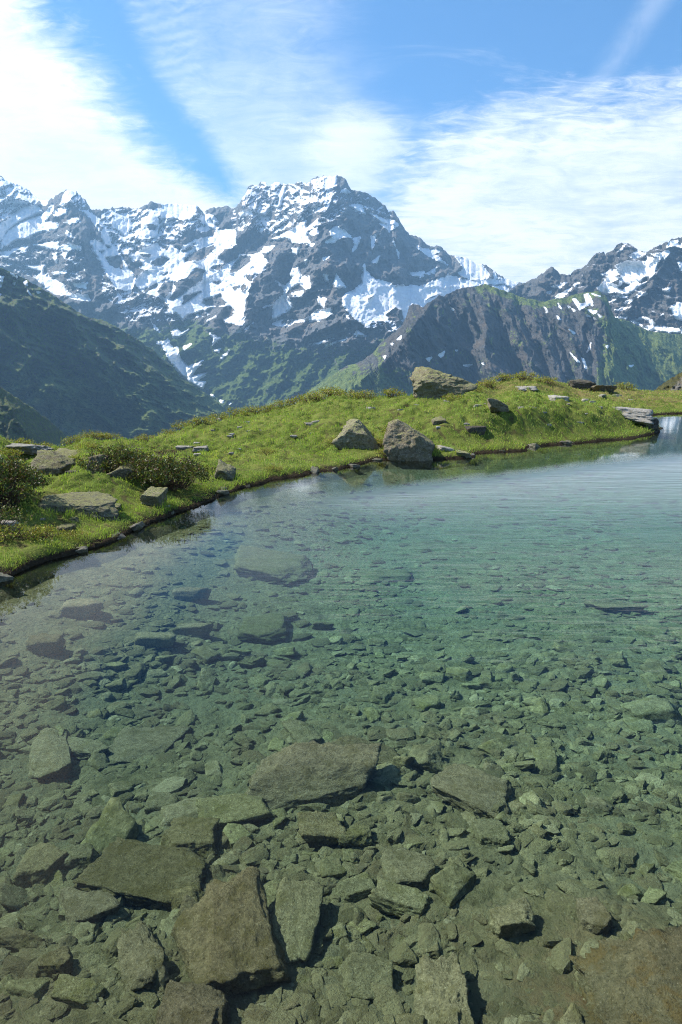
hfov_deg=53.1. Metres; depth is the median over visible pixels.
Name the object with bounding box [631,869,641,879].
lake stone
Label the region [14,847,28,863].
lake stone
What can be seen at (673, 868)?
lake stone
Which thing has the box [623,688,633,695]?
lake stone
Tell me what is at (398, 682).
lake stone
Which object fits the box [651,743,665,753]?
lake stone
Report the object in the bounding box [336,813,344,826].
lake stone
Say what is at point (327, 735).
lake stone
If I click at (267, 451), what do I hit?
heath clump
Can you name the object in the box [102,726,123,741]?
lake stone
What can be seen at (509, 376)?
heath clump
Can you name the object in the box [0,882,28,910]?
lake stone
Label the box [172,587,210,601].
lake stone
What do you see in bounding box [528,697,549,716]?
lake stone
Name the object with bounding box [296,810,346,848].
lake stone
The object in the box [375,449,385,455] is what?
heath clump
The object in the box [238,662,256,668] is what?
lake stone
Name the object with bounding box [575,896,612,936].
lake stone
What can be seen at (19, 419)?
hill
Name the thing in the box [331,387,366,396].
heath clump
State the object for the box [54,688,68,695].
lake stone
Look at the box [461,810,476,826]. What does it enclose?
lake stone
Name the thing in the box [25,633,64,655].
lake stone
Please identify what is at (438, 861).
lake stone
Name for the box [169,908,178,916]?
lake stone
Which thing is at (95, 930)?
lake stone
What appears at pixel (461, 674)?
lake stone
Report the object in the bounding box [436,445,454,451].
rock
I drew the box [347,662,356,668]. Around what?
lake stone
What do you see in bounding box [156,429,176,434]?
heath clump
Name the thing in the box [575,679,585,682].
lake stone
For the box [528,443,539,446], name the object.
shore stone
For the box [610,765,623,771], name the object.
lake stone
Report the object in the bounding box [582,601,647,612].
lake stone
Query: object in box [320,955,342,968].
lake stone
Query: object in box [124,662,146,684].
lake stone
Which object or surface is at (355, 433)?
rock
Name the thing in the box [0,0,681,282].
sky
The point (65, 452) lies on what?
rock
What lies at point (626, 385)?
heath clump
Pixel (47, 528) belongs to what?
heath clump
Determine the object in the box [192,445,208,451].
rock
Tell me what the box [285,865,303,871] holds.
lake stone
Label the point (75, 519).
rock
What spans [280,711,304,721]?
lake stone
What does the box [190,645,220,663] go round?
lake stone
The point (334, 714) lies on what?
lake stone
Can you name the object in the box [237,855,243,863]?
lake stone
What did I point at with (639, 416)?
rock
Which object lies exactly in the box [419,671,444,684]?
lake stone
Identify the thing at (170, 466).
alpine shrub
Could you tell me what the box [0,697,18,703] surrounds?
lake stone
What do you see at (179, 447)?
rock
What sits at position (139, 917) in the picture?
lake stone
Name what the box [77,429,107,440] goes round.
heath clump
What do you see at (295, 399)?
heath clump
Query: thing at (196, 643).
lake stone
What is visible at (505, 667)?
lake stone
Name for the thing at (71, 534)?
heath clump
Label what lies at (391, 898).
lake stone
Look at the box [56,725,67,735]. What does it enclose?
lake stone
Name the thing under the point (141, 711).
lake stone
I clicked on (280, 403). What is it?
heath clump
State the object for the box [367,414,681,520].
water
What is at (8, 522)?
rock
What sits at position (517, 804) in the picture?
lake stone
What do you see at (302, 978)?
lake stone
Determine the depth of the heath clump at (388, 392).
19.58 m
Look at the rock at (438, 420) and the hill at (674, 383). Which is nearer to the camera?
the rock at (438, 420)
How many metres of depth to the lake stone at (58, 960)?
2.24 m
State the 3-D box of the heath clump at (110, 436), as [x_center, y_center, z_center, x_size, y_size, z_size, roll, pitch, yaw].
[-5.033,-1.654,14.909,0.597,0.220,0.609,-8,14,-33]
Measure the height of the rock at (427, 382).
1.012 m
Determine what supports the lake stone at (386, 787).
on the lakebed
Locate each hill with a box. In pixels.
[0,387,71,446]
[655,372,681,390]
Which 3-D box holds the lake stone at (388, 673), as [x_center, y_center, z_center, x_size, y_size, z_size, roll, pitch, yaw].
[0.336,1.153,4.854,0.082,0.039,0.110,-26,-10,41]
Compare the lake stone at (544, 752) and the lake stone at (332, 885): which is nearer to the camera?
the lake stone at (332, 885)
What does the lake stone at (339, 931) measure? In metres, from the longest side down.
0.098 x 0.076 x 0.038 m
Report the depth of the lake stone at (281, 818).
3.10 m
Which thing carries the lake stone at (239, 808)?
on the lakebed
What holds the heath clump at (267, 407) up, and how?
on the bank
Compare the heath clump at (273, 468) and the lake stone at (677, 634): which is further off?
the heath clump at (273, 468)
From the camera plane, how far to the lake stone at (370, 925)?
2.46 m
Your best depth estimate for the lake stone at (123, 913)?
2.53 m
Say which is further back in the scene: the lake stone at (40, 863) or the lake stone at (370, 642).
the lake stone at (370, 642)
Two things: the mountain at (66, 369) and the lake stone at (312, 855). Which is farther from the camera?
the mountain at (66, 369)
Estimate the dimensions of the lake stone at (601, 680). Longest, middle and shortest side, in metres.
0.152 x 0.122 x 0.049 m
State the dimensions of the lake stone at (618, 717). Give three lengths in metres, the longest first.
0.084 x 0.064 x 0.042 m
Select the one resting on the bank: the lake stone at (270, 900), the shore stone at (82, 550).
the shore stone at (82, 550)
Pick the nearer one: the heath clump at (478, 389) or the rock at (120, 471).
the rock at (120, 471)
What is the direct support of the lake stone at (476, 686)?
on the lakebed
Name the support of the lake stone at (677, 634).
on the lakebed
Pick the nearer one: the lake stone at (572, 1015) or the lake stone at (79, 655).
the lake stone at (572, 1015)
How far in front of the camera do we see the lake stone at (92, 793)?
3.35 m
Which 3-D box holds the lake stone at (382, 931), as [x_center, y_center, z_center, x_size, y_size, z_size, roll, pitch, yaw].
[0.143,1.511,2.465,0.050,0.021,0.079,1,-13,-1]
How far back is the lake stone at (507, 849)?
2.85 m
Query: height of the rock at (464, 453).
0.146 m
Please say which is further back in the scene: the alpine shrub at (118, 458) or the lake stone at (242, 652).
the alpine shrub at (118, 458)
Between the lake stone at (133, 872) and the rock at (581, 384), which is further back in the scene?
the rock at (581, 384)
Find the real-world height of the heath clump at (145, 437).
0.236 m
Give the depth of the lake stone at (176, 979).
2.22 m
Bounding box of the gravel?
[0,466,681,1023]
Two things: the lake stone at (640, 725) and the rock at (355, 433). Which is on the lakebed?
the lake stone at (640, 725)
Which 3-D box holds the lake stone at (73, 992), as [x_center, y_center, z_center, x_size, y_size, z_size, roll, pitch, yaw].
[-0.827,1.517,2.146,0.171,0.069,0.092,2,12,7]
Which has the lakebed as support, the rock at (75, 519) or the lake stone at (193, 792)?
the lake stone at (193, 792)
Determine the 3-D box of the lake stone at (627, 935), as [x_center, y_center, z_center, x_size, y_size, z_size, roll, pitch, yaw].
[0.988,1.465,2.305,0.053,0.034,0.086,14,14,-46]
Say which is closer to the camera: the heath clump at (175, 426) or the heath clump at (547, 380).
the heath clump at (175, 426)
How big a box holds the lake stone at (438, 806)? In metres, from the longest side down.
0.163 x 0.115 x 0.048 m
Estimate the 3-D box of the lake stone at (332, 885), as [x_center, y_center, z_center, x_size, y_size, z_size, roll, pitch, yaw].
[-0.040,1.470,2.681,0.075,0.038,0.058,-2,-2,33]
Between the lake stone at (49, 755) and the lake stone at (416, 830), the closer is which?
the lake stone at (416, 830)
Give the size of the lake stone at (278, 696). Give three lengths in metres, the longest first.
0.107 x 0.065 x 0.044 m
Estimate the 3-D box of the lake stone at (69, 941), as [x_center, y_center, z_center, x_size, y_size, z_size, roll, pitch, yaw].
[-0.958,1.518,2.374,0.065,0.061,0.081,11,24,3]
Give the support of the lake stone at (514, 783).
on the lakebed
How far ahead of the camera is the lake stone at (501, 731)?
3.92 m
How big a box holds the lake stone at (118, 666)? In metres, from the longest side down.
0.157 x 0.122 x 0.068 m
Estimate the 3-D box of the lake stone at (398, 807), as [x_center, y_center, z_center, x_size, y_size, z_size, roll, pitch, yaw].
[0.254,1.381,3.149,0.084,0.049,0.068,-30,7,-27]
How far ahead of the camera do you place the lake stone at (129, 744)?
3.83 m
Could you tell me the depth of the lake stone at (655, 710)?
4.14 m
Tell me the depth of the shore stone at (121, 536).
6.97 m
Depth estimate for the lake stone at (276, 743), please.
3.78 m
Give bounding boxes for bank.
[0,378,681,602]
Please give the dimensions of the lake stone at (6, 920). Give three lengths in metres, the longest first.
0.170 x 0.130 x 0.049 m
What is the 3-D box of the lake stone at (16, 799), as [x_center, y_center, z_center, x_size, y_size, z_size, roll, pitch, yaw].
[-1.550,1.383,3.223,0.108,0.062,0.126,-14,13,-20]
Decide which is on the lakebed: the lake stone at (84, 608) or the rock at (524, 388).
the lake stone at (84, 608)
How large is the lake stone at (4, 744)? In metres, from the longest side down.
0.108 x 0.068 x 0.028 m
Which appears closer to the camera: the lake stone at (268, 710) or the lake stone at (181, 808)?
the lake stone at (181, 808)
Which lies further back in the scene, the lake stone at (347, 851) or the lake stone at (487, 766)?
the lake stone at (487, 766)
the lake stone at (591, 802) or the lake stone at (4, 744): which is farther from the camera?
the lake stone at (4, 744)
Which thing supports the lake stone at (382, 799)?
on the lakebed
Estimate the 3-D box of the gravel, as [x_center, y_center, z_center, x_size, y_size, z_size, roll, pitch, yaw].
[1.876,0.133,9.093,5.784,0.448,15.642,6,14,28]
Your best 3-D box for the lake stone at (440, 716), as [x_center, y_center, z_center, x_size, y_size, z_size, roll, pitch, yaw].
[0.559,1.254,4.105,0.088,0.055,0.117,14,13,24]
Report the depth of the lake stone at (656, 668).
4.76 m
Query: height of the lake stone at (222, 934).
0.210 m
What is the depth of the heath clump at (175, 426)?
17.38 m
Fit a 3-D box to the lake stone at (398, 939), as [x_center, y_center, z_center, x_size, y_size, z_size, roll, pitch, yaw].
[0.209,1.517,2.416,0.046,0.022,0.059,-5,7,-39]
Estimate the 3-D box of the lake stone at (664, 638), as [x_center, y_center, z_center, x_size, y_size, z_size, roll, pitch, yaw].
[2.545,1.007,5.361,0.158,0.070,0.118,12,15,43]
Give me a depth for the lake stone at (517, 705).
4.29 m
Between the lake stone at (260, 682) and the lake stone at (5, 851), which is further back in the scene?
the lake stone at (260, 682)
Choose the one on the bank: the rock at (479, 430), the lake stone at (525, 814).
the rock at (479, 430)
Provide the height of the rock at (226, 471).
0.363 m
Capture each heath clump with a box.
[0,446,23,457]
[0,520,44,542]
[7,437,35,444]
[18,522,65,542]
[33,442,54,446]
[58,528,91,540]
[61,434,90,445]
[70,440,98,449]
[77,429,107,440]
[97,431,123,439]
[134,433,158,440]
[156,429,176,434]
[170,419,191,430]
[185,415,218,425]
[204,412,228,420]
[220,407,250,416]
[240,404,261,413]
[256,447,273,454]
[257,404,279,412]
[264,464,283,471]
[269,399,297,406]
[283,393,307,404]
[297,389,328,402]
[315,386,349,397]
[322,437,335,443]
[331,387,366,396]
[351,389,377,398]
[374,436,382,446]
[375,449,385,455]
[380,386,406,396]
[440,392,463,399]
[465,384,486,392]
[476,377,501,387]
[492,372,516,381]
[514,370,538,380]
[532,375,557,384]
[615,382,637,389]
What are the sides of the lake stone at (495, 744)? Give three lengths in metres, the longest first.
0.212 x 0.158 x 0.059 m
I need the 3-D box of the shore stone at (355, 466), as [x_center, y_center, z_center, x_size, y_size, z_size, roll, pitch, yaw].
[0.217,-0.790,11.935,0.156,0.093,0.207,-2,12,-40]
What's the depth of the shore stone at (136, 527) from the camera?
7.26 m
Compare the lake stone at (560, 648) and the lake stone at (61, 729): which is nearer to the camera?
the lake stone at (61, 729)
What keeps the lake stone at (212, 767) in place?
on the lakebed
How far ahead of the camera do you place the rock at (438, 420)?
14.80 m
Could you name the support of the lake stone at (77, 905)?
on the lakebed
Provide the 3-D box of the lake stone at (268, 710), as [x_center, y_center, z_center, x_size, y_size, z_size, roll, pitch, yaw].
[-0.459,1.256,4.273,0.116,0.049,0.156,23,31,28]
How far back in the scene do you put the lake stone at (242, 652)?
5.12 m
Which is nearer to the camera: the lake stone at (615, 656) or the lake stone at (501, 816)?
the lake stone at (501, 816)
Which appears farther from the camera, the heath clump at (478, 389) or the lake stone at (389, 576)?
the heath clump at (478, 389)
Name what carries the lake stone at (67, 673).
on the lakebed
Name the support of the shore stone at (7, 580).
on the bank
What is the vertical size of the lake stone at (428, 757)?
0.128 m
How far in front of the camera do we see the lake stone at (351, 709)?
4.22 m
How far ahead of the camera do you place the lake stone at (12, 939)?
2.38 m
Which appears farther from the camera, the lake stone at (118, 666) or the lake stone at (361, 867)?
the lake stone at (118, 666)
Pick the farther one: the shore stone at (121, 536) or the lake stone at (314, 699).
the shore stone at (121, 536)
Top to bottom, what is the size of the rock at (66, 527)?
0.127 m
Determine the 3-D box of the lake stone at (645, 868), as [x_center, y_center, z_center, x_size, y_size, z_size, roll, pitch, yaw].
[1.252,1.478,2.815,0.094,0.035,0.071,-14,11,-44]
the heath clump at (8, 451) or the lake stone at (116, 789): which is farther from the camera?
the heath clump at (8, 451)
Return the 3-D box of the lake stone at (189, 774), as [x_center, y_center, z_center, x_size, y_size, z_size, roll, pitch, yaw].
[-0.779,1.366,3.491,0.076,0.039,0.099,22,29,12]
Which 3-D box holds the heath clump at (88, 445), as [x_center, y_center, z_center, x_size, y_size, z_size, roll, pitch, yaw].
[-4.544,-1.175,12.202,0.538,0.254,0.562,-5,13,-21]
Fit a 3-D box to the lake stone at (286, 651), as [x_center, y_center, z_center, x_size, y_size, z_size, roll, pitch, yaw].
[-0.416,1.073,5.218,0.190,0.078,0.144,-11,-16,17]
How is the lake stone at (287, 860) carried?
on the lakebed
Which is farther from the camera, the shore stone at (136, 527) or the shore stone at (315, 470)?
the shore stone at (315, 470)
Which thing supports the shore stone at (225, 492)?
on the bank
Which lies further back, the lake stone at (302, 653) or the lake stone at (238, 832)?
the lake stone at (302, 653)
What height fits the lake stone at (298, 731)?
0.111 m
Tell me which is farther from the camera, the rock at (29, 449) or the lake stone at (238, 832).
the rock at (29, 449)
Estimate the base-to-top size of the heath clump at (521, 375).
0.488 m
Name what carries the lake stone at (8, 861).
on the lakebed
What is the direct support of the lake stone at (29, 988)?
on the lakebed
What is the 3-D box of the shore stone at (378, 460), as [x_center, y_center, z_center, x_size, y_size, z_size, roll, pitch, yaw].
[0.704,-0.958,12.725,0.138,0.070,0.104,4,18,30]
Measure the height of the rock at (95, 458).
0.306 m
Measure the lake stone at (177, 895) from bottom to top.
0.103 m
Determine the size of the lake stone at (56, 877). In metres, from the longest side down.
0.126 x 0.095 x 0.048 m
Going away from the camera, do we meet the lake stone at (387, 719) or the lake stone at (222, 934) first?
the lake stone at (222, 934)
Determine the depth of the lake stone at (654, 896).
2.60 m
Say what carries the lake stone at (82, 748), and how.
on the lakebed
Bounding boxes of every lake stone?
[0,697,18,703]
[0,741,12,748]
[0,847,12,855]
[0,856,14,867]
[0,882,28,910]
[0,911,21,928]
[0,927,44,952]
[0,974,12,993]
[0,1019,6,1023]
[2,793,24,808]
[4,978,50,1000]
[12,842,67,888]
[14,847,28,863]
[16,914,41,931]
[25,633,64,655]
[28,727,71,778]
[35,946,72,977]
[40,697,66,709]
[46,869,65,887]
[50,974,106,1008]
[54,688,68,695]
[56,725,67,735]
[57,934,76,948]
[58,885,120,924]
[60,598,103,618]
[61,843,97,871]
[63,669,72,676]
[67,736,109,760]
[71,653,81,657]
[72,921,101,945]
[73,836,208,907]
[74,793,91,803]
[80,797,138,851]
[86,708,101,717]
[87,789,98,797]
[88,751,107,770]
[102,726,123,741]
[105,678,124,691]
[105,906,129,924]
[106,662,128,670]
[107,726,193,762]
[108,781,134,797]
[116,920,169,998]
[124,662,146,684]
[125,912,146,926]
[132,704,153,719]
[133,632,176,648]
[144,792,179,813]
[144,822,153,833]
[155,655,176,663]
[156,979,231,1023]
[159,916,176,934]
[160,816,219,858]
[161,797,202,825]
[169,886,204,909]
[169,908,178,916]
[169,973,183,981]
[170,866,290,995]
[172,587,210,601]
[172,623,213,636]
[181,754,189,760]
[183,767,196,781]
[187,788,200,797]
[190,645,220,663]
[191,641,202,645]
[195,793,276,830]
[197,668,217,691]
[205,760,221,775]
[212,851,238,865]
[222,823,252,847]
[228,648,251,654]
[233,545,312,584]
[236,613,288,642]
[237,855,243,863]
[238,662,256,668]
[239,862,249,870]
[245,740,381,811]
[254,678,267,687]
[254,704,281,715]
[258,867,279,874]
[264,880,279,895]
[266,895,275,909]
[268,737,284,751]
[271,808,288,828]
[271,841,281,848]
[271,877,324,964]
[273,647,295,655]
[274,694,283,698]
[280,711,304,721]
[280,851,296,867]
[281,1001,299,1010]
[282,719,321,743]
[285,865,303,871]
[294,974,311,983]
[295,650,306,656]
[295,832,306,845]
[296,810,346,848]
[301,851,319,859]
[309,694,320,704]
[311,621,333,629]
[319,851,346,877]
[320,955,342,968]
[322,731,333,739]
[325,923,348,942]
[327,883,336,888]
[329,636,343,644]
[330,735,399,768]
[331,712,339,718]
[332,872,375,902]
[335,951,393,1001]
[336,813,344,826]
[338,823,372,847]
[342,705,358,715]
[342,847,357,863]
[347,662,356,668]
[347,917,376,934]
[355,862,370,872]
[357,936,375,953]
[359,569,411,583]
[359,663,368,667]
[363,707,380,722]
[366,679,379,685]
[368,639,374,644]
[368,879,432,917]
[370,685,393,704]
[371,762,400,784]
[374,652,384,657]
[375,782,389,789]
[375,843,392,852]
[375,913,384,921]
[376,795,395,803]
[377,928,386,934]
[380,715,393,722]
[380,847,435,888]
[382,669,394,676]
[391,679,405,686]
[392,756,414,767]
[393,804,402,813]
[393,934,405,942]
[395,1013,424,1023]
[403,842,422,849]
[408,744,444,772]
[410,915,420,920]
[411,826,422,835]
[412,694,440,711]
[413,952,474,1023]
[414,800,444,814]
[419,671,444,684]
[419,724,439,737]
[421,941,440,958]
[428,882,435,892]
[429,683,441,690]
[429,714,442,721]
[430,763,512,818]
[430,861,476,908]
[433,857,445,865]
[443,749,453,756]
[446,666,473,681]
[460,682,481,689]
[460,707,480,716]
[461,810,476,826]
[469,818,510,848]
[477,738,511,756]
[483,762,504,772]
[489,897,535,937]
[493,676,501,681]
[494,728,505,734]
[494,810,511,824]
[495,662,512,672]
[497,841,514,853]
[501,763,523,771]
[503,748,518,759]
[504,775,519,786]
[507,800,526,813]
[513,702,520,708]
[518,808,533,818]
[519,790,544,806]
[523,696,536,700]
[527,824,547,838]
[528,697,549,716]
[531,746,556,763]
[537,736,553,746]
[552,642,573,652]
[557,1002,584,1023]
[569,925,681,1023]
[573,805,580,812]
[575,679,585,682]
[575,772,582,777]
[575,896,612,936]
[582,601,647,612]
[585,796,613,813]
[592,674,608,687]
[606,653,623,660]
[607,707,622,714]
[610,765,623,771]
[613,714,621,719]
[615,776,627,780]
[617,883,643,898]
[618,675,634,682]
[618,726,635,737]
[618,755,631,760]
[620,697,681,723]
[622,635,635,643]
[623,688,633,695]
[623,718,654,732]
[624,931,632,940]
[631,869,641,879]
[635,625,667,638]
[638,863,655,874]
[639,660,667,678]
[640,672,661,682]
[640,886,666,904]
[643,658,666,665]
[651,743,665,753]
[653,634,675,643]
[653,849,668,866]
[665,861,681,881]
[669,680,681,688]
[670,653,681,658]
[671,629,681,640]
[672,831,681,839]
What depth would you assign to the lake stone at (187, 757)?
3.68 m
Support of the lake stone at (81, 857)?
on the lakebed
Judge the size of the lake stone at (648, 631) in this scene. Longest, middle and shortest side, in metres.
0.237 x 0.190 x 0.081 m
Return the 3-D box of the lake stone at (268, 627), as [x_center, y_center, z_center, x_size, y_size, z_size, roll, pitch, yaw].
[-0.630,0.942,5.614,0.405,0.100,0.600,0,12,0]
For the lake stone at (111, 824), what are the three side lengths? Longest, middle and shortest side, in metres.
0.292 x 0.226 x 0.100 m
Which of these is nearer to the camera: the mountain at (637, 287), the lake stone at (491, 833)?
the lake stone at (491, 833)
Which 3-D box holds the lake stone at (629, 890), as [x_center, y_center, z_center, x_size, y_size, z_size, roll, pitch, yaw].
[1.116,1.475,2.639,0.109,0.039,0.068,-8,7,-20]
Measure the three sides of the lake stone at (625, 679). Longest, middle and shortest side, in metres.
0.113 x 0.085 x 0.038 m
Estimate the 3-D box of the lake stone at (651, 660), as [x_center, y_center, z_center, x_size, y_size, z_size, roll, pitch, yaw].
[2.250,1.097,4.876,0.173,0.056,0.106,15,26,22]
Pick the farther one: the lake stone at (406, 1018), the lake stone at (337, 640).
the lake stone at (337, 640)
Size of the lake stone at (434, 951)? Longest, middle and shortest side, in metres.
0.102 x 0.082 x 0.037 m
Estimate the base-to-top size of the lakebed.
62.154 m
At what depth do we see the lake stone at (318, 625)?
5.70 m
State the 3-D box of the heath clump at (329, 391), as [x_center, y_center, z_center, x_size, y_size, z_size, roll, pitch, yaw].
[-0.235,-3.542,20.146,1.159,0.432,1.183,4,13,20]
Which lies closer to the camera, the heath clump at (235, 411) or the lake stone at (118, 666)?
the lake stone at (118, 666)
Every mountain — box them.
[0,175,521,414]
[0,268,229,441]
[295,284,681,403]
[509,237,681,333]
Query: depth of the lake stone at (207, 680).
4.61 m
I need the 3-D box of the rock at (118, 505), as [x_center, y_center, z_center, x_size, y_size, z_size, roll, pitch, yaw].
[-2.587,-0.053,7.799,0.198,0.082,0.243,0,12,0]
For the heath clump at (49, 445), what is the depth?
14.27 m
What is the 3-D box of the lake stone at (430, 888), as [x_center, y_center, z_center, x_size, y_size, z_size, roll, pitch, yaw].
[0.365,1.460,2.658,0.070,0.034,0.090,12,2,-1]
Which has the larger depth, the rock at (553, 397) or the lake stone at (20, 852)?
the rock at (553, 397)
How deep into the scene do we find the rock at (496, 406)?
15.56 m
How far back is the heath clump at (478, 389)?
25.75 m
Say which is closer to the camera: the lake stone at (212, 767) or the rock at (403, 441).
the lake stone at (212, 767)
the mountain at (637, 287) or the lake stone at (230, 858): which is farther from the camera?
the mountain at (637, 287)
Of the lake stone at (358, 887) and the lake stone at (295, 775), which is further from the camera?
the lake stone at (295, 775)
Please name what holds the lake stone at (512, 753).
on the lakebed
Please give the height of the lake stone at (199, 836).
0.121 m
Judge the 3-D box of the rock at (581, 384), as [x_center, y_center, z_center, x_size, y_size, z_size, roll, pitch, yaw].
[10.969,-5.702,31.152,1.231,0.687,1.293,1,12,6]
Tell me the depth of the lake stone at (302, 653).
5.20 m
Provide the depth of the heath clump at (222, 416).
17.59 m
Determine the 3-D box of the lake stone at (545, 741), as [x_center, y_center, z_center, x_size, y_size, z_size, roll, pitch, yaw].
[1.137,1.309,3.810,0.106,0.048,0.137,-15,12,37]
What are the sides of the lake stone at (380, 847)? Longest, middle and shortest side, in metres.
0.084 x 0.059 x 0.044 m
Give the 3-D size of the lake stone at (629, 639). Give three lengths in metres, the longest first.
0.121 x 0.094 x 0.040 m
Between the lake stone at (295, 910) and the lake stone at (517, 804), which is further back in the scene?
the lake stone at (517, 804)
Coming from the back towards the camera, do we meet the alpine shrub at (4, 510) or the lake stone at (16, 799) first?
the alpine shrub at (4, 510)
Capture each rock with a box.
[0,520,18,532]
[5,443,53,454]
[30,450,75,475]
[38,491,118,520]
[55,448,76,456]
[56,523,76,533]
[69,517,78,522]
[86,454,112,474]
[107,463,142,480]
[115,503,120,509]
[140,486,167,506]
[175,445,193,449]
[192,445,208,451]
[214,459,235,479]
[332,419,379,449]
[382,419,435,467]
[410,366,477,399]
[431,416,446,424]
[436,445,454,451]
[456,450,471,457]
[464,425,485,434]
[487,398,508,412]
[515,386,537,390]
[548,395,569,401]
[568,379,595,391]
[591,385,616,393]
[612,407,653,425]
[638,418,659,431]
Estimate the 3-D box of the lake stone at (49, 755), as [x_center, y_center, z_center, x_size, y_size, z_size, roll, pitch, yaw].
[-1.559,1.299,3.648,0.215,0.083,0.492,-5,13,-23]
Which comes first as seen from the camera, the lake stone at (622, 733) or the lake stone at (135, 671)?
the lake stone at (622, 733)
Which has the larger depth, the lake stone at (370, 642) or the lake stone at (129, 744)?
the lake stone at (370, 642)
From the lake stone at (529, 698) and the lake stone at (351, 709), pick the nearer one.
the lake stone at (351, 709)
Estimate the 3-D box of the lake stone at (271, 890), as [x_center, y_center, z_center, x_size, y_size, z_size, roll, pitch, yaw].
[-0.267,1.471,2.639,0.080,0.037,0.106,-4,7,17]
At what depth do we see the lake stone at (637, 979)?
2.03 m
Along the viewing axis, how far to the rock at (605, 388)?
30.24 m
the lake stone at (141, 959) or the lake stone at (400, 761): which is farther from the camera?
the lake stone at (400, 761)
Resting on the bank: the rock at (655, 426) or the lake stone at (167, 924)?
the rock at (655, 426)
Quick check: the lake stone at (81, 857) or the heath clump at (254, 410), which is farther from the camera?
the heath clump at (254, 410)
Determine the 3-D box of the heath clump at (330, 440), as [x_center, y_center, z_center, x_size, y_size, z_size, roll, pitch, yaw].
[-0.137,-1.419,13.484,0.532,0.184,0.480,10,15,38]
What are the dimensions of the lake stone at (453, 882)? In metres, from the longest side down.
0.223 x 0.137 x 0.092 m
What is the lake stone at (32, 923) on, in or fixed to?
on the lakebed
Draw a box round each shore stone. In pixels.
[0,572,13,587]
[75,546,87,555]
[112,531,126,540]
[129,523,142,531]
[216,490,228,495]
[311,466,318,474]
[347,464,359,469]
[375,458,382,462]
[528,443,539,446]
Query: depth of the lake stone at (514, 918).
2.38 m
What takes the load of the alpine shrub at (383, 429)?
on the bank
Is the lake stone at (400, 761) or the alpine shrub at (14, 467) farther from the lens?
the alpine shrub at (14, 467)
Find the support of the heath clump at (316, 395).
on the bank
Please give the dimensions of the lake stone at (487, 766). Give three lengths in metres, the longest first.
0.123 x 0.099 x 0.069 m
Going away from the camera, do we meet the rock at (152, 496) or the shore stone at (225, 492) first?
the rock at (152, 496)
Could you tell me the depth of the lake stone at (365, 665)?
4.98 m
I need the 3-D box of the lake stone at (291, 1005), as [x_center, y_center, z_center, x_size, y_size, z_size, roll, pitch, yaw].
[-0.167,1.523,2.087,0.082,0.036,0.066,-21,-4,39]
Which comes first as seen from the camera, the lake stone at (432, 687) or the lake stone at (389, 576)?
the lake stone at (432, 687)
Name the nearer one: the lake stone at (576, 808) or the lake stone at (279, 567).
the lake stone at (576, 808)
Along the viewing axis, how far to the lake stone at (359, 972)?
2.21 m
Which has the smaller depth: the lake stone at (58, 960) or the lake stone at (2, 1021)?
the lake stone at (2, 1021)
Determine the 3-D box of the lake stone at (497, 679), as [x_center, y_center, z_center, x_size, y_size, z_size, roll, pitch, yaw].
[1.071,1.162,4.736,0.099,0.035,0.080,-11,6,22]
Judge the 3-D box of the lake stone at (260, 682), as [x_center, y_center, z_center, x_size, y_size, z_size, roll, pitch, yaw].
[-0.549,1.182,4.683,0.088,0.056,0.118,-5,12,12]
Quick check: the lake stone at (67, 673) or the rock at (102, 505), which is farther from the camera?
the rock at (102, 505)
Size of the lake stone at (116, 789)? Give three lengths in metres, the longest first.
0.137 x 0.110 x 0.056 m
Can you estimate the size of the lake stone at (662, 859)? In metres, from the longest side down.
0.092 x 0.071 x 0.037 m
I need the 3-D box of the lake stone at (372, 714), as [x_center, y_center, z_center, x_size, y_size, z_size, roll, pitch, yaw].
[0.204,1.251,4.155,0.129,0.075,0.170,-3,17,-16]
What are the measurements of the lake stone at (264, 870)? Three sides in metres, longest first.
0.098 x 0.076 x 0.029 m
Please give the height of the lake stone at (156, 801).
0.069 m
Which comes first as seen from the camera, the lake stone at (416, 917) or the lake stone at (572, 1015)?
the lake stone at (572, 1015)
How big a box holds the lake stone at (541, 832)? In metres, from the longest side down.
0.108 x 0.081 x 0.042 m
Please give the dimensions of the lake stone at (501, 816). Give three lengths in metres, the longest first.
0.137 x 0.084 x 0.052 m
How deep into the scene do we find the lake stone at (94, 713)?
4.11 m
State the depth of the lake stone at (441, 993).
2.11 m
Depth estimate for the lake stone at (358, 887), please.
2.63 m
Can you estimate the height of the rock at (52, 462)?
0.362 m
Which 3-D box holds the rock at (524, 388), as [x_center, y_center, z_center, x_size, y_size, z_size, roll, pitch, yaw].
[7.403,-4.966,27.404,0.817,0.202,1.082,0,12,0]
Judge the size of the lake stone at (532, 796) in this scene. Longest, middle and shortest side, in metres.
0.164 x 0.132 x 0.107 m
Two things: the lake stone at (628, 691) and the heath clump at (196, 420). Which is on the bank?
the heath clump at (196, 420)
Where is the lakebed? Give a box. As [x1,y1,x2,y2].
[0,459,681,1023]
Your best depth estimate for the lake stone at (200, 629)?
5.28 m
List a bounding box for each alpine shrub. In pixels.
[0,452,53,508]
[0,497,33,528]
[75,439,158,473]
[122,451,215,490]
[380,423,387,434]
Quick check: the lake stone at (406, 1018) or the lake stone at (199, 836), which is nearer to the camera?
the lake stone at (406, 1018)
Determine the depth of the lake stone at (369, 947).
2.37 m
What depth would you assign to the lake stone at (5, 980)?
2.21 m
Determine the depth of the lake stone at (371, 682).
4.62 m

